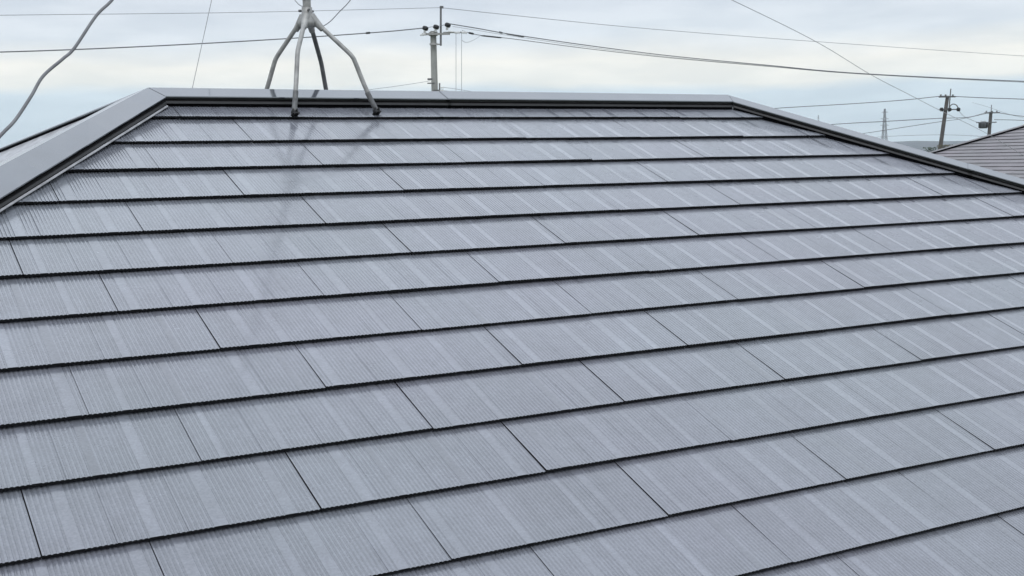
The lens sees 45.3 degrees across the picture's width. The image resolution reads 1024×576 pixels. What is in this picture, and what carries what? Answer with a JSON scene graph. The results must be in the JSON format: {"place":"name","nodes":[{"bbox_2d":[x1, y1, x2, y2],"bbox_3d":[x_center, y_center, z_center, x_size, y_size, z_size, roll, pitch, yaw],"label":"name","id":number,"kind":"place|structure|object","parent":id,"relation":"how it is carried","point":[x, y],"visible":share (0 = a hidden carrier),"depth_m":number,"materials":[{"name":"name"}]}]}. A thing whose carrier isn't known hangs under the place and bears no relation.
{"place":"outdoors","nodes":[
{"label":"outdoors","id":0,"kind":"place"},
{"bbox_2d":[0,0,1023,147],"label":"sky","id":1,"kind":"structure","parent":0,"point":[86,81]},
{"bbox_2d":[732,0,1023,155],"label":"overhead wire","id":2,"kind":"object","parent":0,"point":[870,74],"visible":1,"depth_m":15.93,"materials":[{"name":"grey"}]},
{"bbox_2d":[921,147,936,151],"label":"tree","id":3,"kind":"object","parent":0,"point":[933,148],"visible":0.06,"depth_m":100.23,"materials":[{"name":"green plant"}]},
{"bbox_2d":[895,141,964,151],"bbox_3d":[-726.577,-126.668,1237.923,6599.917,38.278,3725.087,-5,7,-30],"label":"hills","id":4,"kind":"structure","parent":0,"point":[919,145],"depth_m":2672.47,"materials":[{"name":"grey"}]},
{"bbox_2d":[882,135,982,136],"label":"overhead wire","id":5,"kind":"object","parent":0,"point":[914,135],"visible":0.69,"depth_m":166.71,"materials":[{"name":"grey"}]},
{"bbox_2d":[937,144,951,148],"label":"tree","id":6,"kind":"object","parent":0,"point":[942,146],"visible":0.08,"depth_m":103.94,"materials":[{"name":"green plant"}]},
{"bbox_2d":[930,125,1023,178],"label":"neighbour house","id":7,"kind":"structure","parent":0,"point":[989,152],"depth_m":25.63,"materials":[{"name":"grey tile"}]},
{"label":"ground","id":8,"kind":"structure","parent":0,"visible":0},
{"bbox_2d":[420,6,479,90],"bbox_3d":[-2.646,-5.551,55.401,2.681,14.134,0.906,-1,6,-2],"label":"utility pole","id":9,"kind":"object","parent":8,"relation":"on","point":[433,46],"visible":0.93,"depth_m":54.78,"materials":[{"name":"concrete"}]},
{"bbox_2d":[0,28,422,52],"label":"overhead wire","id":10,"kind":"object","parent":9,"relation":"attached to","point":[199,43],"visible":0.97,"depth_m":50.20,"materials":[{"name":"grey"}]},
{"bbox_2d":[0,7,439,15],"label":"overhead wire","id":11,"kind":"object","parent":9,"relation":"attached to","point":[218,12],"visible":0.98,"depth_m":50.62,"materials":[{"name":"grey"}]},
{"bbox_2d":[446,8,1019,55],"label":"overhead wire","id":12,"kind":"object","parent":9,"relation":"attached to","point":[710,33],"visible":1,"depth_m":66.83,"materials":[{"name":"grey"}]},
{"bbox_2d":[450,23,1023,81],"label":"overhead wire","id":13,"kind":"object","parent":9,"relation":"attached to","point":[708,59],"visible":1,"depth_m":67.15,"materials":[{"name":"grey"}]},
{"bbox_2d":[462,30,1011,81],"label":"overhead wire","id":14,"kind":"object","parent":9,"relation":"attached to","point":[733,63],"visible":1,"depth_m":68.64,"materials":[{"name":"grey"}]},
{"bbox_2d":[453,26,1022,81],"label":"overhead wire","id":15,"kind":"object","parent":9,"relation":"attached to","point":[708,60],"visible":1,"depth_m":66.93,"materials":[{"name":"grey"}]},
{"bbox_2d":[0,87,1023,575],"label":"house","id":16,"kind":"structure","parent":8,"relation":"on","point":[350,333],"depth_m":2.76,"materials":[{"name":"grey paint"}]},
{"bbox_2d":[265,0,380,116],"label":"antenna mount","id":17,"kind":"object","parent":16,"relation":"on","point":[308,19],"visible":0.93,"depth_m":3.86,"materials":[{"name":"metal"}]},
{"bbox_2d":[0,0,113,137],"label":"antenna cable","id":18,"kind":"object","parent":17,"relation":"hanging from","point":[40,79],"visible":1,"depth_m":2.69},
{"bbox_2d":[192,0,211,87],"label":"guy wire","id":19,"kind":"object","parent":17,"relation":"attached to","point":[202,42],"visible":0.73,"depth_m":4.28,"materials":[{"name":"grey metal"}]},
{"bbox_2d":[323,0,350,25],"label":"antenna lead","id":20,"kind":"object","parent":17,"relation":"attached to","point":[336,14],"visible":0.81,"depth_m":3.90,"materials":[{"name":"silver metal"}]},
{"bbox_2d":[880,109,887,139],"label":"lattice tower","id":21,"kind":"structure","parent":8,"relation":"on","point":[885,125],"depth_m":1501.06,"materials":[{"name":"silver metal"}]},
{"bbox_2d":[938,89,959,148],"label":"utility pole","id":22,"kind":"object","parent":8,"relation":"on","point":[945,109],"visible":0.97,"depth_m":109.85,"materials":[{"name":"concrete"}]},
{"bbox_2d":[776,96,1023,108],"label":"overhead wire","id":23,"kind":"object","parent":22,"relation":"attached to","point":[898,100],"visible":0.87,"depth_m":111.26,"materials":[{"name":"grey"}]},
{"bbox_2d":[863,113,986,133],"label":"overhead wire","id":24,"kind":"object","parent":22,"relation":"attached to","point":[921,124],"visible":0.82,"depth_m":112.34,"materials":[{"name":"grey"}]},
{"bbox_2d":[976,105,999,134],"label":"utility pole","id":25,"kind":"object","parent":8,"relation":"on","point":[984,124],"visible":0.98,"depth_m":127.75,"materials":[{"name":"concrete"}]},
{"bbox_2d":[832,112,1023,124],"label":"overhead wire","id":26,"kind":"object","parent":25,"relation":"attached to","point":[919,119],"visible":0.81,"depth_m":114.23,"materials":[{"name":"grey"}]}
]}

